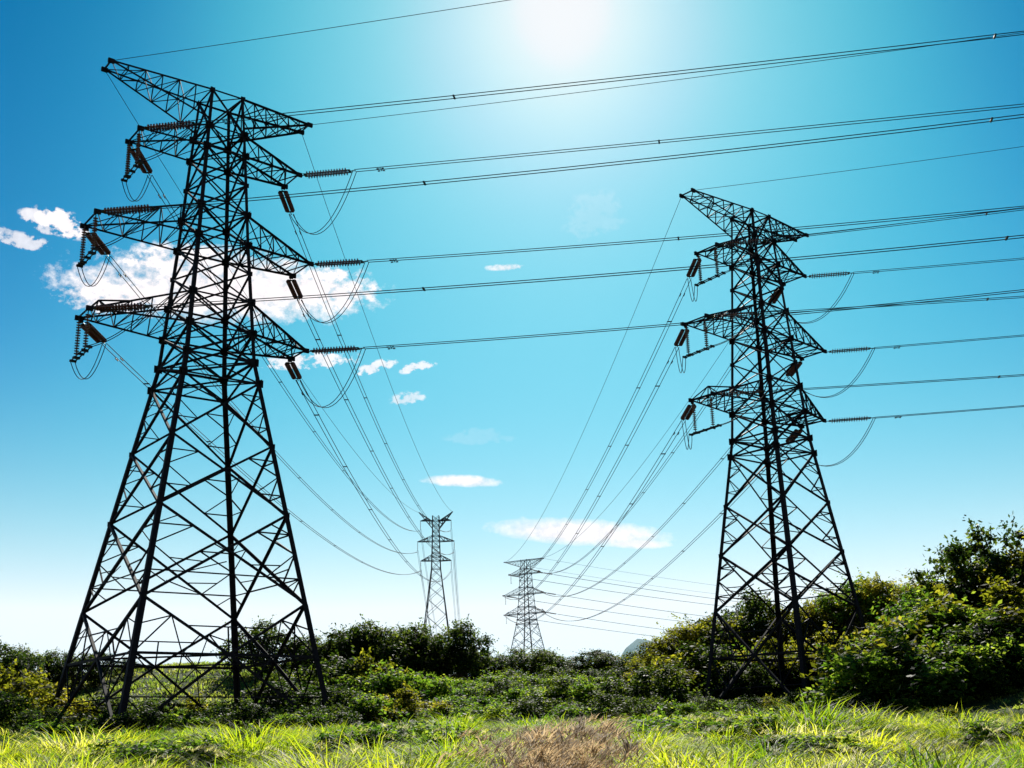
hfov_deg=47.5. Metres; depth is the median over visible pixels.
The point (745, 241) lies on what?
insulator string
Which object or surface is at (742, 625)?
tree
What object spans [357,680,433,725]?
bush
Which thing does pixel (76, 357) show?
jumper cable
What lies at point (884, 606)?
tree
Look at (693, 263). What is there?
insulator string
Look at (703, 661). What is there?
bush
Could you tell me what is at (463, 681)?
bush
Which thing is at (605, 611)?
power line
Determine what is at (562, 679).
bush
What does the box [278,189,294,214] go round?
insulator string
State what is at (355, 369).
power line
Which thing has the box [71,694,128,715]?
bush
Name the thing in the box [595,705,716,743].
bush
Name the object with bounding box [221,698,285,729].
bush
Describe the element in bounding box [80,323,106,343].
insulator string
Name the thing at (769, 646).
bush
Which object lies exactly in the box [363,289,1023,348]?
power line
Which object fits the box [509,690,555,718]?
bush
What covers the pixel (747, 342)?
power line
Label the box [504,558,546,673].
transmission tower
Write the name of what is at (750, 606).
tree
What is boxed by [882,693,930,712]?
bush
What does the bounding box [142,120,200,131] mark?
insulator string
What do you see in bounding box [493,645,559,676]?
bush
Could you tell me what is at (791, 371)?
insulator string
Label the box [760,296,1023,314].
power line
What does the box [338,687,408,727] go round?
bush
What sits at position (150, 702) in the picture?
bush
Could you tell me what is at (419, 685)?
bush
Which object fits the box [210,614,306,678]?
tree
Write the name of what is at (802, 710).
bush
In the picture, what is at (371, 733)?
bush
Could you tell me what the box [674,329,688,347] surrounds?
insulator string
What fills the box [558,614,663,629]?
power line
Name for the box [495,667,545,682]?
bush
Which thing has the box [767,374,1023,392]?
power line
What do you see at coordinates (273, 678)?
bush
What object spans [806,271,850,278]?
insulator string
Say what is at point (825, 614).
tree
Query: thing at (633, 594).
power line
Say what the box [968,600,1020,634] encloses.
bush
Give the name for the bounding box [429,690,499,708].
bush
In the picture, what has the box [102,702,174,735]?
bush
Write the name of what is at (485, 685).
bush
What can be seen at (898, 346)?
power line
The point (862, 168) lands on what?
earth wire
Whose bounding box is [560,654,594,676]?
tree
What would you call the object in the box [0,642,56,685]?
tree
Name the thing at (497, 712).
bush
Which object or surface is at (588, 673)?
bush
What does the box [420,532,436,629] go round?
power line
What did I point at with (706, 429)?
jumper cable
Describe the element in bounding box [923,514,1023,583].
tree
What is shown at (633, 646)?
mountains
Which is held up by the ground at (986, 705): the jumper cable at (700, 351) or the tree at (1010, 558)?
the tree at (1010, 558)
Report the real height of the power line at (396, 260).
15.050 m
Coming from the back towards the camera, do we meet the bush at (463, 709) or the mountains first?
the mountains
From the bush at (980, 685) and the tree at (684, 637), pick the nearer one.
the bush at (980, 685)
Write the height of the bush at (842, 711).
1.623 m
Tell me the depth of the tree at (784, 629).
160.01 m
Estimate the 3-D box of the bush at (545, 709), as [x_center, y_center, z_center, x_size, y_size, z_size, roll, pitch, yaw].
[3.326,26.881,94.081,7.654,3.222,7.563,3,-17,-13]
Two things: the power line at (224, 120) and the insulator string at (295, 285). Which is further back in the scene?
the insulator string at (295, 285)
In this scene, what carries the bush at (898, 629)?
on the ground at (986, 705)
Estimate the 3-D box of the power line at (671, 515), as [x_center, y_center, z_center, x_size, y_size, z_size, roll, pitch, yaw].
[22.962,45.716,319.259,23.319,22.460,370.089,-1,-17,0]
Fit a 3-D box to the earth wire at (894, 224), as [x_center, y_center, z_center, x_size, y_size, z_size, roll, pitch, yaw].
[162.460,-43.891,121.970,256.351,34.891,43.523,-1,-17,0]
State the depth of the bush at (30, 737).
38.20 m
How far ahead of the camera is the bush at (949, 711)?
42.44 m
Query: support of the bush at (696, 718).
on the ground at (986, 705)
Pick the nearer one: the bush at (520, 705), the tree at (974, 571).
the bush at (520, 705)
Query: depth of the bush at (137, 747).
32.22 m
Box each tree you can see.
[0,635,55,692]
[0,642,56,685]
[32,646,68,690]
[50,648,103,691]
[84,649,116,686]
[112,656,142,679]
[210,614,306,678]
[273,636,310,678]
[288,632,346,678]
[310,622,380,678]
[330,614,420,674]
[354,622,442,678]
[390,617,457,676]
[415,641,446,679]
[431,614,498,685]
[453,653,496,678]
[468,648,495,675]
[481,651,515,675]
[528,647,573,675]
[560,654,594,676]
[572,648,610,675]
[583,651,621,674]
[591,649,643,674]
[617,627,682,677]
[646,619,741,665]
[662,611,751,652]
[683,607,783,651]
[705,587,793,650]
[755,598,809,650]
[782,594,842,648]
[802,583,868,645]
[811,567,892,636]
[834,571,898,639]
[866,577,922,620]
[873,563,973,628]
[874,570,937,615]
[905,525,1008,603]
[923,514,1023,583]
[923,559,1013,610]
[933,548,1023,612]
[963,546,1023,599]
[978,528,1023,606]
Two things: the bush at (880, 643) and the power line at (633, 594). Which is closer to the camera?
the bush at (880, 643)
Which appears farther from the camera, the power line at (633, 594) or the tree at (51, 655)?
the power line at (633, 594)
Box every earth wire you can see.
[107,74,418,512]
[112,0,507,60]
[302,135,445,504]
[312,32,1023,124]
[509,198,680,559]
[510,563,784,601]
[543,242,793,557]
[549,559,807,596]
[698,146,1023,189]
[810,207,1023,234]
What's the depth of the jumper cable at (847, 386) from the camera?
133.59 m
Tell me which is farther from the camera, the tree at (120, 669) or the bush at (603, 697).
the tree at (120, 669)
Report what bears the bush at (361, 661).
on the ground at (986, 705)
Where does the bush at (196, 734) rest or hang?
on the ground at (986, 705)
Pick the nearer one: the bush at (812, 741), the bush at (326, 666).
the bush at (812, 741)
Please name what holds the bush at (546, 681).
on the ground at (986, 705)
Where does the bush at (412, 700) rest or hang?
on the ground at (986, 705)
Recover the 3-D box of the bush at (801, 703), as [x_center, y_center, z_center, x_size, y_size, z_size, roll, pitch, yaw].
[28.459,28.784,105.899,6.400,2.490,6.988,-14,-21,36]
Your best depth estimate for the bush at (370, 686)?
113.13 m
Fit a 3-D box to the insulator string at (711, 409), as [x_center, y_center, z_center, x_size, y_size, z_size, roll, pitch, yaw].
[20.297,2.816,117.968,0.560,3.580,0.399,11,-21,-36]
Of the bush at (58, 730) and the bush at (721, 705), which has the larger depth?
the bush at (721, 705)
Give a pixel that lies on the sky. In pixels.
(495, 427)
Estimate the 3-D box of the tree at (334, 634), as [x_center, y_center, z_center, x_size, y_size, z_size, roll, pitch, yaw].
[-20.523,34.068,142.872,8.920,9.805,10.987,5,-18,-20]
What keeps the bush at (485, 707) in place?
on the ground at (986, 705)
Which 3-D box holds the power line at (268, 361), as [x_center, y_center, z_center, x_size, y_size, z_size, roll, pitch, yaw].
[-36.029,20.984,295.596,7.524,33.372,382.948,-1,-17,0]
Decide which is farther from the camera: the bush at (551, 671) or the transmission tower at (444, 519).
the transmission tower at (444, 519)
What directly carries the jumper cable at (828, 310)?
hanging from the insulator string at (828, 275)
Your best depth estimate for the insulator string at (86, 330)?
93.11 m
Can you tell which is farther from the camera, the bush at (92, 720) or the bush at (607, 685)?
the bush at (607, 685)
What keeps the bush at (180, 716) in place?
on the ground at (986, 705)
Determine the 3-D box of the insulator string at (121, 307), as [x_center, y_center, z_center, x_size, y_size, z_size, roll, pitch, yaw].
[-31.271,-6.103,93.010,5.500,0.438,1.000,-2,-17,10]
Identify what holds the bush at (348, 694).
on the ground at (986, 705)
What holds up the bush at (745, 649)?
on the ground at (986, 705)
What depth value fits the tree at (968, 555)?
116.95 m
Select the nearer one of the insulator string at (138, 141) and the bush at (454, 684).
the insulator string at (138, 141)
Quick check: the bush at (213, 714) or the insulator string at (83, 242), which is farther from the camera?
the insulator string at (83, 242)
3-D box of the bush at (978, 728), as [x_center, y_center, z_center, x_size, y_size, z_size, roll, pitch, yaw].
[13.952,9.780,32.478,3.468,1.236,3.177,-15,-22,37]
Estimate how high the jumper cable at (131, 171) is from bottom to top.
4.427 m
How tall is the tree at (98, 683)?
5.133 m
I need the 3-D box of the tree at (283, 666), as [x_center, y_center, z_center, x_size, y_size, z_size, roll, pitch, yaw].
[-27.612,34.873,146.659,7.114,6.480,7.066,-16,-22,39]
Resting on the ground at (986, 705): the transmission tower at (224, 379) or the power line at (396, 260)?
the transmission tower at (224, 379)
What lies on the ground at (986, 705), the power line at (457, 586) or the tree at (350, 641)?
the tree at (350, 641)
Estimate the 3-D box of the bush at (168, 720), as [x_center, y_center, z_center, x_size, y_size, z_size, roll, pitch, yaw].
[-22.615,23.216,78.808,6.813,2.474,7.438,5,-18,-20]
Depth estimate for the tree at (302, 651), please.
143.10 m
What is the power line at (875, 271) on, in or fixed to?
attached to the insulator string at (828, 275)
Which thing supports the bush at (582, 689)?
on the ground at (986, 705)
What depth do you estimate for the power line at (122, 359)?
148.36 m
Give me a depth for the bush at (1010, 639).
90.64 m
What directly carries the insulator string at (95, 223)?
attached to the transmission tower at (224, 379)
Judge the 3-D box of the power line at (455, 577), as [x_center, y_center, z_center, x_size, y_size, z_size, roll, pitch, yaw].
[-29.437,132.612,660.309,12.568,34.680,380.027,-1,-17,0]
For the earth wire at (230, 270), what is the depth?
139.79 m
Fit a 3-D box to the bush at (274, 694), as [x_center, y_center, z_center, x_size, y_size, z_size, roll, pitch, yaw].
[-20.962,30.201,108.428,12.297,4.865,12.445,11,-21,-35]
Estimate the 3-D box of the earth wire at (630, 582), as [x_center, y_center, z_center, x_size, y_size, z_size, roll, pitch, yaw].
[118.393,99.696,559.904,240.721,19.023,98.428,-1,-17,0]
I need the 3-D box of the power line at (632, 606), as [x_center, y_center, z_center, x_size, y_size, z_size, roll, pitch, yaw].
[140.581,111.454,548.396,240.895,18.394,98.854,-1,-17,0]
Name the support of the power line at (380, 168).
attached to the insulator string at (325, 173)
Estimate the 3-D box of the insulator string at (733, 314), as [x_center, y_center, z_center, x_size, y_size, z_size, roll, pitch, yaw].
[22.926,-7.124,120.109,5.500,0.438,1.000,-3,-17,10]
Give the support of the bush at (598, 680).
on the ground at (986, 705)
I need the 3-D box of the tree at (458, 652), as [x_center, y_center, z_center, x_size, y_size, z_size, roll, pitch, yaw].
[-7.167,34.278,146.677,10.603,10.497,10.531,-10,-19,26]
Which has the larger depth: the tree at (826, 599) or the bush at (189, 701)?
the tree at (826, 599)
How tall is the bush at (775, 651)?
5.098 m
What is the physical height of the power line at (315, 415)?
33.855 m
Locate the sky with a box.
[0,0,1023,678]
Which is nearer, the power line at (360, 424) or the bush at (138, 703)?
the bush at (138, 703)
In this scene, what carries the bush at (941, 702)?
on the ground at (986, 705)
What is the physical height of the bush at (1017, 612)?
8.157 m
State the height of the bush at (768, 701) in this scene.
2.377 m
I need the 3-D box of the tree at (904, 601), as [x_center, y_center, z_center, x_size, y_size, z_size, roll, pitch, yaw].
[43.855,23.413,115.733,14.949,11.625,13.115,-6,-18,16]
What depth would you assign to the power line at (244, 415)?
163.31 m
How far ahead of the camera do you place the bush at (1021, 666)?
89.47 m
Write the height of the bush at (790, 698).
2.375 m
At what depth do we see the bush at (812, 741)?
30.04 m
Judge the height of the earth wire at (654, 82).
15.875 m
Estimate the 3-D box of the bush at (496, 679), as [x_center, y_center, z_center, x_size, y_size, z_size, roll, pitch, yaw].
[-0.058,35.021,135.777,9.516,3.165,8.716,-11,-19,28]
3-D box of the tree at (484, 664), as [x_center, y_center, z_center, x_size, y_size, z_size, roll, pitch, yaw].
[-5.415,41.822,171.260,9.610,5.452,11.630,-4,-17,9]
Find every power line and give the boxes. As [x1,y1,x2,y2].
[103,344,419,574]
[105,256,416,553]
[147,175,411,530]
[153,235,1023,307]
[158,114,1023,208]
[199,31,1023,124]
[289,214,448,531]
[295,380,450,581]
[297,299,452,554]
[354,104,1023,171]
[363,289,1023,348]
[367,206,1023,262]
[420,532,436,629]
[451,537,458,623]
[454,556,459,622]
[503,347,677,599]
[507,420,685,623]
[509,279,690,575]
[525,599,698,623]
[525,618,657,636]
[528,578,791,613]
[540,307,770,573]
[541,377,789,596]
[544,445,787,620]
[554,574,744,602]
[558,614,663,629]
[561,595,706,616]
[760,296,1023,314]
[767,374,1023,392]
[769,209,1021,240]
[853,258,1023,273]
[874,335,1022,348]
[874,405,1023,418]
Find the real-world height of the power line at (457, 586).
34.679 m
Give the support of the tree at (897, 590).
on the ground at (986, 705)
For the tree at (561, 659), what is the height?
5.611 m
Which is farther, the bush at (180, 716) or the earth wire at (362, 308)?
the earth wire at (362, 308)
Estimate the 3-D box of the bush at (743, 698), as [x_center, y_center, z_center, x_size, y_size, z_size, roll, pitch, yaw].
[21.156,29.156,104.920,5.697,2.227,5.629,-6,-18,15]
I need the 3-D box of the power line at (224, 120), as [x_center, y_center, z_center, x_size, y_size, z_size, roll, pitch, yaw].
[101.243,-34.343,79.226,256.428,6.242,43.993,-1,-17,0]
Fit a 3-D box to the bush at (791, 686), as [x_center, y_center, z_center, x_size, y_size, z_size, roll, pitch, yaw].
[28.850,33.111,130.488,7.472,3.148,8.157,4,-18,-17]
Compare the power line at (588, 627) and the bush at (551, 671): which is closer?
the bush at (551, 671)
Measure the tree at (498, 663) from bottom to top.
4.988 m
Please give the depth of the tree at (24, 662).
128.41 m
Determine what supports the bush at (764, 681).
on the ground at (986, 705)
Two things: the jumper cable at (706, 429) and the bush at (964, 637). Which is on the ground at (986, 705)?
the bush at (964, 637)
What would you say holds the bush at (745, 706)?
on the ground at (986, 705)
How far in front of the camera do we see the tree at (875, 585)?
148.74 m
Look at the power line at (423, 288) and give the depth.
86.58 m
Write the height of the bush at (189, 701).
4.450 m
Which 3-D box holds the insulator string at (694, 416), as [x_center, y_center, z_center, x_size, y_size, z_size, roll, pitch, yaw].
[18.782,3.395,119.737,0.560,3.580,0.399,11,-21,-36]
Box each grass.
[0,692,1023,767]
[437,713,661,767]
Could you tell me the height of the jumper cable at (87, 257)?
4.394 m
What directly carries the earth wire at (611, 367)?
attached to the transmission tower at (524, 593)
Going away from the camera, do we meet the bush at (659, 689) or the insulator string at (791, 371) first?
the bush at (659, 689)
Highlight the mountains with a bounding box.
[620,639,657,660]
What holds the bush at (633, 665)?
on the ground at (986, 705)
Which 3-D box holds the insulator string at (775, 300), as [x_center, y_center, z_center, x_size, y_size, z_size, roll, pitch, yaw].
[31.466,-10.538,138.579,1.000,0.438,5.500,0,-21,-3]
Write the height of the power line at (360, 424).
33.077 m
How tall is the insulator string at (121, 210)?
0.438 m
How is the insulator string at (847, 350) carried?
attached to the transmission tower at (788, 542)
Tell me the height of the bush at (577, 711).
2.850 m
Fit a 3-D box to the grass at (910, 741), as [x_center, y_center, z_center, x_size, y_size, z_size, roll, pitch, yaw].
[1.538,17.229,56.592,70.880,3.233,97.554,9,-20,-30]
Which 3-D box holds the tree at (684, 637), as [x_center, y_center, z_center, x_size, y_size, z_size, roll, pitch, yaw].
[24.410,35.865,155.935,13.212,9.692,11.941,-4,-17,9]
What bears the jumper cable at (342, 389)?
hanging from the insulator string at (335, 350)
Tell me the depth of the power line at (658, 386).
174.55 m
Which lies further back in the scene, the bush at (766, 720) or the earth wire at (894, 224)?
the earth wire at (894, 224)
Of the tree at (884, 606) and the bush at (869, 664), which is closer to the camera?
the bush at (869, 664)
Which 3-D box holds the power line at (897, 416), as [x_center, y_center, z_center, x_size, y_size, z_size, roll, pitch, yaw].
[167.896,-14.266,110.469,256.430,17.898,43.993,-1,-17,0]
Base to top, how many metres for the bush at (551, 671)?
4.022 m
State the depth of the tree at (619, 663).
160.63 m
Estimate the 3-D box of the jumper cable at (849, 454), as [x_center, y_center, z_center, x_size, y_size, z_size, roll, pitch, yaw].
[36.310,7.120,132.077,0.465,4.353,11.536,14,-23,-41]
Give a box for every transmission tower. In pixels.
[51,57,328,730]
[417,511,453,632]
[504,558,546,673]
[679,188,866,706]
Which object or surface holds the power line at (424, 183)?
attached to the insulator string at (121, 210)
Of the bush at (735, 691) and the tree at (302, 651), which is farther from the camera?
the tree at (302, 651)
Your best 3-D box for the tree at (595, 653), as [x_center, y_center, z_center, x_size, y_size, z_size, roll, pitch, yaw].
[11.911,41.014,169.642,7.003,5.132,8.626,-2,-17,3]
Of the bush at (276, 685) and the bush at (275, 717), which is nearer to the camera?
the bush at (275, 717)
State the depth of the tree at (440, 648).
145.03 m
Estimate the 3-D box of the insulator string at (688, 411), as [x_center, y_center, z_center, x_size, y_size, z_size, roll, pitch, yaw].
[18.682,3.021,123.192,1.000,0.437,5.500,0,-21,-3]
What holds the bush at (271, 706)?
on the ground at (986, 705)
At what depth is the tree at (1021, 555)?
109.41 m
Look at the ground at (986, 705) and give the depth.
130.61 m
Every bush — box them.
[0,658,107,727]
[0,689,43,733]
[0,726,101,750]
[5,666,91,724]
[7,702,81,735]
[14,714,110,737]
[45,709,151,736]
[50,724,239,767]
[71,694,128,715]
[77,689,157,720]
[96,693,167,715]
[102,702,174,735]
[124,690,187,725]
[138,708,222,733]
[147,701,233,718]
[168,695,281,722]
[172,720,273,749]
[175,691,211,715]
[176,708,260,731]
[214,694,288,713]
[219,680,343,714]
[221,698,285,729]
[232,672,311,715]
[251,707,337,728]
[253,662,367,699]
[272,701,364,730]
[275,677,355,717]
[276,684,381,725]
[293,645,371,688]
[297,706,464,756]
[299,659,408,708]
[329,647,434,701]
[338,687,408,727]
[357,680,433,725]
[365,660,457,708]
[371,711,504,752]
[394,686,453,723]
[408,671,471,700]
[408,700,488,722]
[427,673,461,695]
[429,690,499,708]
[436,696,510,721]
[442,681,487,699]
[451,669,510,690]
[454,677,527,698]
[463,697,532,724]
[478,671,546,690]
[483,675,546,702]
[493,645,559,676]
[494,677,584,711]
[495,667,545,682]
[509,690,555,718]
[518,673,564,691]
[523,695,587,722]
[536,662,577,678]
[540,698,613,723]
[542,671,595,706]
[553,671,608,690]
[564,675,629,706]
[578,666,620,681]
[582,687,641,721]
[586,672,671,708]
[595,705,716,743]
[602,660,642,682]
[604,694,675,720]
[617,655,709,708]
[617,702,759,736]
[620,658,663,685]
[627,640,734,695]
[639,696,705,719]
[652,636,745,696]
[671,703,797,744]
[679,691,720,712]
[681,640,774,677]
[686,705,751,720]
[689,701,712,715]
[699,673,782,701]
[706,657,782,700]
[707,693,746,711]
[716,636,808,689]
[722,694,768,711]
[726,700,776,717]
[743,724,882,758]
[750,672,798,688]
[753,694,795,712]
[755,644,796,659]
[760,621,845,675]
[778,702,814,716]
[782,690,809,707]
[788,656,821,687]
[790,689,838,708]
[794,627,1019,709]
[797,635,859,656]
[800,584,979,693]
[803,705,855,719]
[815,604,1020,680]
[829,622,876,645]
[831,688,882,715]
[835,606,1023,679]
[846,631,1010,700]
[858,690,894,709]
[861,630,1023,692]
[871,631,1023,697]
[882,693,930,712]
[898,575,1023,642]
[901,591,1023,651]
[908,692,962,712]
[928,705,963,724]
[934,620,1023,686]
[950,712,1023,749]
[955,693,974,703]
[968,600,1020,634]
[978,633,1023,663]
[981,576,1023,632]
[984,631,1023,670]
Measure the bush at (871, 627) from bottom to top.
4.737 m
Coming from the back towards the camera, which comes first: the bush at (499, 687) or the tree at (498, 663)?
the tree at (498, 663)
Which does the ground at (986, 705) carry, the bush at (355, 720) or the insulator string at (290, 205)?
the bush at (355, 720)
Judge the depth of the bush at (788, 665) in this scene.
128.37 m
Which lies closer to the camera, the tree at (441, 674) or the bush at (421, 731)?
the bush at (421, 731)
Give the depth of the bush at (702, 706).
91.24 m
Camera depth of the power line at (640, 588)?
520.05 m
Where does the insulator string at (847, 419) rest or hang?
attached to the transmission tower at (788, 542)
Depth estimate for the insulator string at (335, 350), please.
104.25 m
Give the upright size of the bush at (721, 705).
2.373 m
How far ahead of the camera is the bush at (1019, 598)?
99.48 m
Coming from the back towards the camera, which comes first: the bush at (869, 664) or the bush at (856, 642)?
the bush at (856, 642)
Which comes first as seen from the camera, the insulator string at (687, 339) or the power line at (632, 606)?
the insulator string at (687, 339)
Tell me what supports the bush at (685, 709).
on the ground at (986, 705)
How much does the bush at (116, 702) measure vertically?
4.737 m
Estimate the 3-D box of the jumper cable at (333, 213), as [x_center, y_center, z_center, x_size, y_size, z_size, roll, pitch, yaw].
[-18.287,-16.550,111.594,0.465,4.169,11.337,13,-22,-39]
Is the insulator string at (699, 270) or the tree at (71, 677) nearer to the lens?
the insulator string at (699, 270)
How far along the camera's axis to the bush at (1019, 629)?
94.18 m
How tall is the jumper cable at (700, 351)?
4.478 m
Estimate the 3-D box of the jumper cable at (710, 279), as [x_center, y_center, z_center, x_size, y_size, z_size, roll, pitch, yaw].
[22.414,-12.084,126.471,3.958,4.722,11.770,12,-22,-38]
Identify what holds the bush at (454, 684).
on the ground at (986, 705)
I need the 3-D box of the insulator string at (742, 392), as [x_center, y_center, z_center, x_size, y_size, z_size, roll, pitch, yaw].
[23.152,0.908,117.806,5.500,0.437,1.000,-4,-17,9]
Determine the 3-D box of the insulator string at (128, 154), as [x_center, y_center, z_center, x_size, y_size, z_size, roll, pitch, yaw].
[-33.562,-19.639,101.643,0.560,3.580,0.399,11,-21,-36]
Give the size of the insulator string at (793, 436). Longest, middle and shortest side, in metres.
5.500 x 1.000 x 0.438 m
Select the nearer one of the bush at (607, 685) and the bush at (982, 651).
the bush at (982, 651)
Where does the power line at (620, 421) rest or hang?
attached to the transmission tower at (524, 593)
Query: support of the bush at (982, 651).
on the ground at (986, 705)
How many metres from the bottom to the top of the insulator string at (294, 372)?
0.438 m
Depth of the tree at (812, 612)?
155.36 m
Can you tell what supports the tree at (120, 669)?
on the ground at (986, 705)
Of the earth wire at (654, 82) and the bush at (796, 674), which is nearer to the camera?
the earth wire at (654, 82)
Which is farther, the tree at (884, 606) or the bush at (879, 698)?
the tree at (884, 606)
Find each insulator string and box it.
[72,317,81,359]
[78,225,86,265]
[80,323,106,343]
[81,311,90,352]
[86,231,110,256]
[89,214,97,254]
[91,303,152,312]
[98,204,159,215]
[123,141,131,178]
[130,147,151,175]
[133,131,141,168]
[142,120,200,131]
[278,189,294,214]
[285,361,301,380]
[286,279,302,299]
[300,168,355,178]
[307,346,364,354]
[312,258,367,267]
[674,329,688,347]
[680,405,696,420]
[685,325,690,356]
[686,259,701,278]
[691,400,696,433]
[697,253,701,283]
[703,317,708,349]
[708,311,760,318]
[709,395,715,428]
[714,246,719,276]
[714,389,767,396]
[718,238,769,247]
[768,287,783,303]
[785,361,801,376]
[785,429,802,441]
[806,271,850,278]
[825,416,874,422]
[828,346,874,353]
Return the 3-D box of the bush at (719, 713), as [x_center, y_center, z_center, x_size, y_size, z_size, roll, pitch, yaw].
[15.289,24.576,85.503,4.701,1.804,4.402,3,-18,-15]
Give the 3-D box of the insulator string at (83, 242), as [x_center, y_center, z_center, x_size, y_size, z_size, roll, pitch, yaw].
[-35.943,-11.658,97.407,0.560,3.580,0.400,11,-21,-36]
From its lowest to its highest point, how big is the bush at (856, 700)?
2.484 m
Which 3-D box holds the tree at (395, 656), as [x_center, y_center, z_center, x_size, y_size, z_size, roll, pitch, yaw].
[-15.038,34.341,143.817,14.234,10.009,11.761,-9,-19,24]
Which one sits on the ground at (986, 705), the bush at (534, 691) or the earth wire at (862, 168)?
the bush at (534, 691)
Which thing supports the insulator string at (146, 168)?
attached to the transmission tower at (224, 379)
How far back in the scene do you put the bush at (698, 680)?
128.06 m
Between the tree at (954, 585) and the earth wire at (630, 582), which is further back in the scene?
the earth wire at (630, 582)
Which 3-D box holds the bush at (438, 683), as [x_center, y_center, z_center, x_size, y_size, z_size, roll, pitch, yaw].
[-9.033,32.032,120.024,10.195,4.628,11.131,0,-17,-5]
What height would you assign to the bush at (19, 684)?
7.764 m
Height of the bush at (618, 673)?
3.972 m
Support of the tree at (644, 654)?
on the ground at (986, 705)
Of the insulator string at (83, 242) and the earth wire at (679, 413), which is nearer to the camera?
the insulator string at (83, 242)
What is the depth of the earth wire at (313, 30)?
97.92 m
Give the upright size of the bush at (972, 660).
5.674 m
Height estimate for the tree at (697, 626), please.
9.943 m
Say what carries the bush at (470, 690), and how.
on the ground at (986, 705)
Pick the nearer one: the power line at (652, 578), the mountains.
the power line at (652, 578)
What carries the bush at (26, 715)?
on the ground at (986, 705)
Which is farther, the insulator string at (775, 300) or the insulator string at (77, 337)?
the insulator string at (775, 300)
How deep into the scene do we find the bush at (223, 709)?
99.72 m
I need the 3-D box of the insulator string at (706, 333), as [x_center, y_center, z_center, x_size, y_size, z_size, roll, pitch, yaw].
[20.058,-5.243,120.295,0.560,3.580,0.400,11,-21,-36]
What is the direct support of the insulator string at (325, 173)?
attached to the transmission tower at (224, 379)
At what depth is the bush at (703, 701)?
105.78 m
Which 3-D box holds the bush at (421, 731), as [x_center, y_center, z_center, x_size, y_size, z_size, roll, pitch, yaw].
[-1.961,9.803,31.456,4.427,1.855,4.833,-11,-19,28]
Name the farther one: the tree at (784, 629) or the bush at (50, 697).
the tree at (784, 629)
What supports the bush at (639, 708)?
on the ground at (986, 705)
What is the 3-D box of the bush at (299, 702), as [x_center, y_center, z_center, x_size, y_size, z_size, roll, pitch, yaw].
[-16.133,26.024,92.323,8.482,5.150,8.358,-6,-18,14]
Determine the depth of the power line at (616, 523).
170.63 m
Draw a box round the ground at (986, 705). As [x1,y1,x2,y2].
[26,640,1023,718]
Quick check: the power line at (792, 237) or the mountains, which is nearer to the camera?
the power line at (792, 237)
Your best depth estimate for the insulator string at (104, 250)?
100.87 m
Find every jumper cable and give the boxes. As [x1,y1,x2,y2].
[69,305,152,379]
[76,207,159,286]
[121,122,200,201]
[289,170,356,234]
[296,348,365,407]
[297,261,368,322]
[675,313,759,372]
[682,391,766,449]
[687,239,768,301]
[772,273,853,323]
[787,348,874,397]
[788,417,875,466]
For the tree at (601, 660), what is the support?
on the ground at (986, 705)
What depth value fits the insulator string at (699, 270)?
126.28 m
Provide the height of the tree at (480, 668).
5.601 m
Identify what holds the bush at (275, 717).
on the ground at (986, 705)
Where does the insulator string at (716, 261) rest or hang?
attached to the transmission tower at (788, 542)
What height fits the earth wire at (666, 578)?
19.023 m
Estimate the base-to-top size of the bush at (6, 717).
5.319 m
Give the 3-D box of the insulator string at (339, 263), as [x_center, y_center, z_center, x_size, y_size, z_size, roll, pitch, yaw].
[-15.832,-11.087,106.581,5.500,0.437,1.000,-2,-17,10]
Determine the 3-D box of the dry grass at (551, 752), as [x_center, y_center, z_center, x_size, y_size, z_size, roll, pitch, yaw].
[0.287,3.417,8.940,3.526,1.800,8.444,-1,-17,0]
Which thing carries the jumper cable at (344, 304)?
hanging from the insulator string at (339, 263)
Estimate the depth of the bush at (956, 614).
98.27 m

